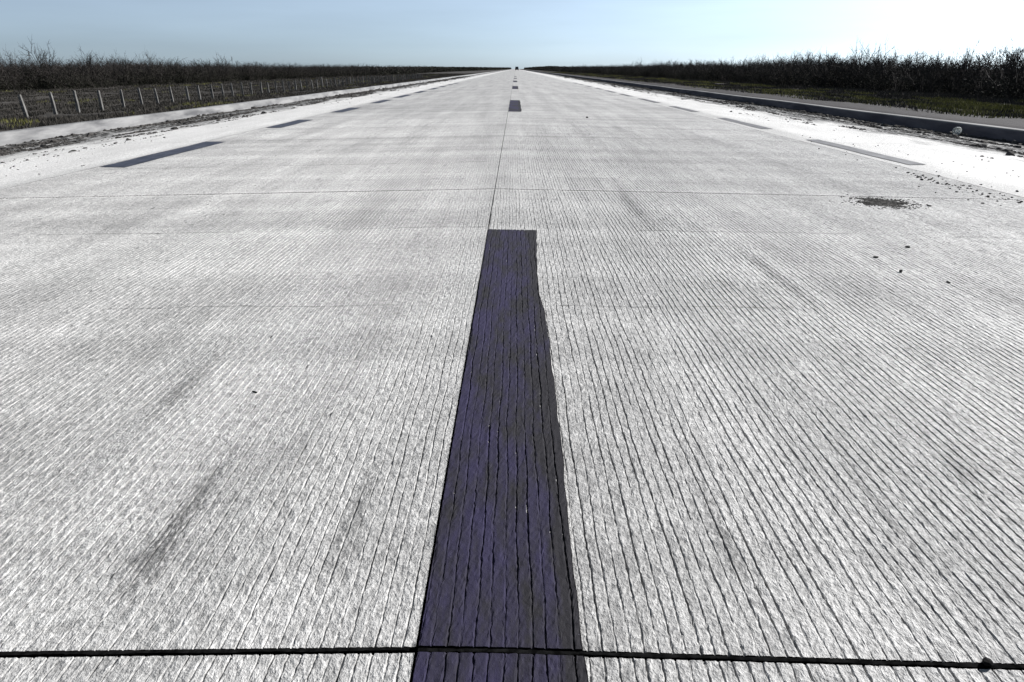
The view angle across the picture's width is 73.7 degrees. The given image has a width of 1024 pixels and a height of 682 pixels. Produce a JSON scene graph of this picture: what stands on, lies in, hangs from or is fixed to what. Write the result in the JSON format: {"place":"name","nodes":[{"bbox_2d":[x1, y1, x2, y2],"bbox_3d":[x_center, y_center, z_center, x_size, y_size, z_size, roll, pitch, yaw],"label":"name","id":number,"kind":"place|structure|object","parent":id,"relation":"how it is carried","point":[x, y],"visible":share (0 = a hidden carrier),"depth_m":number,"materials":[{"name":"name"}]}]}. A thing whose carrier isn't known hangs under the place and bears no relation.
{"place":"outdoors","nodes":[
{"label":"outdoors","id":0,"kind":"place"},
{"bbox_2d":[0,76,471,162],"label":"loose soil","id":1,"kind":"structure","parent":0,"point":[41,144],"depth_m":11.26,"materials":[{"name":"soil"}]},
{"bbox_2d":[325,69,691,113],"bbox_3d":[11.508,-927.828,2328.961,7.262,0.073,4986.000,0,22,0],"label":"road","id":2,"kind":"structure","parent":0,"point":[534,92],"depth_m":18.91,"materials":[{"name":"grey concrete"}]},
{"bbox_2d":[334,108,357,111],"bbox_3d":[-3.534,-4.940,14.589,0.272,0.005,1.837,0,22,0],"label":"edge line dash","id":3,"kind":"object","parent":2,"relation":"on","point":[345,110],"visible":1,"depth_m":14.40,"materials":[{"name":"paint"}]},
{"bbox_2d":[410,91,511,681],"bbox_3d":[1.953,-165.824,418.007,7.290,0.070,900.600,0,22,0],"label":"joint sealant","id":4,"kind":"object","parent":2,"relation":"on","point":[423,608],"visible":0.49,"depth_m":1.30,"materials":[{"name":"black rubber"}]},
{"bbox_2d":[509,100,521,111],"bbox_3d":[0.070,-5.257,15.203,0.259,0.005,4.988,0,22,0],"label":"line dash","id":5,"kind":"object","parent":2,"relation":"on","point":[514,105],"visible":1,"depth_m":14.62,"materials":[{"name":"paint"}]},
{"bbox_2d":[0,110,1023,681],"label":"road","id":6,"kind":"structure","parent":0,"point":[170,478],"depth_m":1.71,"materials":[{"name":"concrete"}]},
{"bbox_2d":[100,142,221,166],"bbox_3d":[-3.571,-1.980,7.165,0.272,0.005,2.341,0,22,0],"label":"edge line dash","id":7,"kind":"object","parent":6,"relation":"on","point":[157,155],"visible":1,"depth_m":6.92,"materials":[{"name":"paint"}]},
{"bbox_2d":[266,120,309,127],"bbox_3d":[-3.552,-3.497,10.969,0.272,0.005,1.771,0,22,0],"label":"edge line dash","id":8,"kind":"object","parent":6,"relation":"on","point":[287,124],"visible":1,"depth_m":10.77,"materials":[{"name":"paint"}]},
{"bbox_2d":[412,229,588,681],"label":"line dash","id":9,"kind":"object","parent":6,"relation":"on","point":[495,566],"visible":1,"depth_m":1.24,"materials":[{"name":"paint"}]},
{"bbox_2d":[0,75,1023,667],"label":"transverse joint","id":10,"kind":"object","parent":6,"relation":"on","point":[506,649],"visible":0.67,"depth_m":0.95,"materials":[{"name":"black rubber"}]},
{"bbox_2d":[982,657,993,665],"bbox_3d":[0.657,0.444,0.943,0.015,0.012,0.014,0,22,0],"label":"tar lump","id":11,"kind":"object","parent":10,"relation":"on","point":[986,661],"visible":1,"depth_m":0.94,"materials":[{"name":"black asphalt"}]},
{"bbox_2d":[61,161,998,308],"bbox_3d":[-0.106,-0.815,4.160,6.950,0.069,3.912,0,22,0],"label":"road crack","id":12,"kind":"object","parent":6,"relation":"on","point":[407,227],"visible":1,"depth_m":3.48,"materials":[{"name":"black"}]},
{"bbox_2d":[840,194,931,209],"bbox_3d":[2.374,-0.890,4.387,0.533,0.018,0.530,18,28,37],"label":"grit patch","id":13,"kind":"object","parent":6,"relation":"on","point":[867,201],"visible":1,"depth_m":4.37,"materials":[{"name":"grey gravel"}]},
{"bbox_2d":[0,69,1023,665],"bbox_3d":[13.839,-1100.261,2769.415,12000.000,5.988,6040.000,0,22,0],"label":"ground","id":14,"kind":"structure","parent":0,"point":[1010,123],"depth_m":19.13,"materials":[{"name":"soil"}]},
{"bbox_2d":[0,44,27,90],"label":"bare shrub","id":15,"kind":"object","parent":14,"relation":"on","point":[17,76],"visible":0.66,"depth_m":68.96,"materials":[{"name":"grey plant"}]},
{"bbox_2d":[13,40,62,87],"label":"bare shrub","id":16,"kind":"object","parent":14,"relation":"on","point":[44,61],"visible":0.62,"depth_m":73.40,"materials":[{"name":"grey plant"}]},
{"bbox_2d":[71,47,104,86],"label":"bare shrub","id":17,"kind":"object","parent":14,"relation":"on","point":[89,61],"visible":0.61,"depth_m":80.99,"materials":[{"name":"grey plant"}]},
{"bbox_2d":[91,57,121,83],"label":"bare shrub","id":18,"kind":"object","parent":14,"relation":"on","point":[108,65],"visible":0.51,"depth_m":87.04,"materials":[{"name":"grey plant"}]},
{"bbox_2d":[109,53,128,78],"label":"bare shrub","id":19,"kind":"object","parent":14,"relation":"on","point":[121,63],"visible":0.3,"depth_m":92.00,"materials":[{"name":"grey plant"}]},
{"bbox_2d":[136,51,155,75],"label":"bare shrub","id":20,"kind":"object","parent":14,"relation":"on","point":[150,60],"visible":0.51,"depth_m":96.43,"materials":[{"name":"grey plant"}]},
{"bbox_2d":[0,73,422,117],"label":"wire fence","id":21,"kind":"object","parent":14,"relation":"on","point":[24,110],"visible":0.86,"depth_m":45.79,"materials":[{"name":"metal"}]},
{"bbox_2d":[214,54,233,74],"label":"bare shrub","id":22,"kind":"object","parent":14,"relation":"on","point":[224,63],"visible":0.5,"depth_m":124.25,"materials":[{"name":"grey plant"}]},
{"bbox_2d":[0,56,467,90],"bbox_3d":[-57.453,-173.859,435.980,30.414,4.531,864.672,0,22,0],"label":"brush thicket","id":23,"kind":"object","parent":14,"relation":"on","point":[133,74],"visible":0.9,"depth_m":98.47,"materials":[{"name":"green plant"}]},
{"bbox_2d":[0,73,476,129],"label":"field grass","id":24,"kind":"structure","parent":14,"relation":"on","point":[168,105],"depth_m":52.35,"materials":[{"name":"green plant"}]},
{"bbox_2d":[354,66,510,71],"bbox_3d":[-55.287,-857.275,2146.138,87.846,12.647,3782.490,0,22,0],"label":"brush","id":25,"kind":"object","parent":24,"relation":"on","point":[472,68],"visible":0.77,"depth_m":660.53,"materials":[{"name":"plant"}]},
{"bbox_2d":[0,69,510,145],"bbox_3d":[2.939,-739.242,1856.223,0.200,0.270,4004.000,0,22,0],"label":"kerb","id":26,"kind":"structure","parent":14,"relation":"on","point":[26,135],"depth_m":11.61,"materials":[{"name":"concrete"}]},
{"bbox_2d":[0,69,511,189],"bbox_3d":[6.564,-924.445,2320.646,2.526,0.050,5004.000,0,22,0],"label":"road shoulder","id":27,"kind":"object","parent":14,"relation":"on","point":[64,162],"visible":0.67,"depth_m":8.80},
{"bbox_2d":[524,65,578,69],"bbox_3d":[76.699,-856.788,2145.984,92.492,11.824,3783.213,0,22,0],"label":"brush","id":28,"kind":"object","parent":14,"relation":"on","point":[548,66],"visible":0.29,"depth_m":485.11,"materials":[{"name":"plant"}]},
{"bbox_2d":[519,69,1023,196],"bbox_3d":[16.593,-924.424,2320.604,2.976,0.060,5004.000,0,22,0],"label":"road shoulder","id":29,"kind":"object","parent":14,"relation":"on","point":[988,171],"visible":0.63,"depth_m":8.70},
{"bbox_2d":[637,98,659,102],"bbox_3d":[3.814,-6.728,19.093,0.202,0.004,2.790,0,22,0],"label":"edge line dash","id":30,"kind":"object","parent":29,"relation":"on","point":[648,100],"visible":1,"depth_m":19.06,"materials":[{"name":"grey paint"}]},
{"bbox_2d":[670,106,698,111],"bbox_3d":[3.794,-5.146,15.126,0.202,0.004,2.357,0,22,0],"label":"edge line dash","id":31,"kind":"object","parent":29,"relation":"on","point":[690,110],"visible":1,"depth_m":14.88,"materials":[{"name":"grey paint"}]},
{"bbox_2d":[720,118,771,128],"bbox_3d":[3.775,-3.585,11.212,0.202,0.004,2.495,0,22,0],"label":"edge line dash","id":32,"kind":"object","parent":29,"relation":"on","point":[745,123],"visible":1,"depth_m":11.04,"materials":[{"name":"grey paint"}]},
{"bbox_2d":[806,139,922,164],"bbox_3d":[3.756,-2.079,7.435,0.202,0.004,2.462,0,22,0],"label":"edge line dash","id":33,"kind":"object","parent":29,"relation":"on","point":[900,160],"visible":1,"depth_m":7.21,"materials":[{"name":"grey paint"}]},
{"bbox_2d":[952,127,961,134],"bbox_3d":[6.314,-2.976,9.686,0.116,0.116,0.119,13,17,30],"label":"rock","id":34,"kind":"object","parent":29,"relation":"on","point":[957,130],"visible":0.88,"depth_m":9.71,"materials":[{"name":"white stone"}]},
{"bbox_2d":[520,69,1023,142],"bbox_3d":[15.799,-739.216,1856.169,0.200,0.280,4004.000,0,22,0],"label":"kerb","id":35,"kind":"structure","parent":14,"relation":"on","point":[991,131],"depth_m":12.22,"materials":[{"name":"concrete"}]},
{"bbox_2d":[531,44,1023,99],"bbox_3d":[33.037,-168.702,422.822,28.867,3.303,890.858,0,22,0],"label":"brush thicket","id":36,"kind":"object","parent":14,"relation":"on","point":[935,76],"visible":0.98,"depth_m":42.78,"materials":[{"name":"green plant"}]},
{"bbox_2d":[541,71,1023,118],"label":"verge grass","id":37,"kind":"structure","parent":14,"relation":"on","point":[966,103],"depth_m":27.13,"materials":[{"name":"green plant"}]},
{"bbox_2d":[849,38,880,82],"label":"bare shrub","id":38,"kind":"object","parent":14,"relation":"on","point":[863,55],"visible":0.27,"depth_m":44.53,"materials":[{"name":"grey plant"}]},
{"bbox_2d":[854,38,910,86],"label":"bare shrub","id":39,"kind":"object","parent":14,"relation":"on","point":[881,58],"visible":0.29,"depth_m":42.80,"materials":[{"name":"grey plant"}]},
{"bbox_2d":[889,51,925,89],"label":"bare shrub","id":40,"kind":"object","parent":14,"relation":"on","point":[911,55],"visible":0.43,"depth_m":40.23,"materials":[{"name":"grey plant"}]},
{"bbox_2d":[903,49,934,90],"bbox_3d":[23.164,-15.563,38.766,1.420,2.797,1.590,-7,23,-18],"label":"bare shrub","id":41,"kind":"object","parent":14,"relation":"on","point":[916,62],"visible":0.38,"depth_m":38.83,"materials":[{"name":"grey plant"}]},
{"bbox_2d":[951,37,982,92],"bbox_3d":[22.705,-13.745,34.059,1.340,2.930,1.389,-10,24,-23],"label":"bare shrub","id":42,"kind":"object","parent":14,"relation":"on","point":[966,62],"visible":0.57,"depth_m":34.02,"materials":[{"name":"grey plant"}]},
{"bbox_2d":[973,29,1023,94],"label":"bare shrub","id":43,"kind":"object","parent":14,"relation":"on","point":[1007,62],"visible":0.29,"depth_m":31.54,"materials":[{"name":"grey plant"}]},
{"bbox_2d":[997,40,1023,91],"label":"bare shrub","id":44,"kind":"object","parent":14,"relation":"on","point":[1004,73],"visible":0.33,"depth_m":30.40,"materials":[{"name":"grey plant"}]},
{"bbox_2d":[0,0,1023,68],"label":"sky","id":45,"kind":"structure","parent":0,"point":[512,34],"materials":[{"name":"blue"}]},
{"bbox_2d":[559,76,1023,161],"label":"loose soil","id":46,"kind":"structure","parent":0,"point":[936,133],"depth_m":11.78,"materials":[{"name":"soil"}]}
]}

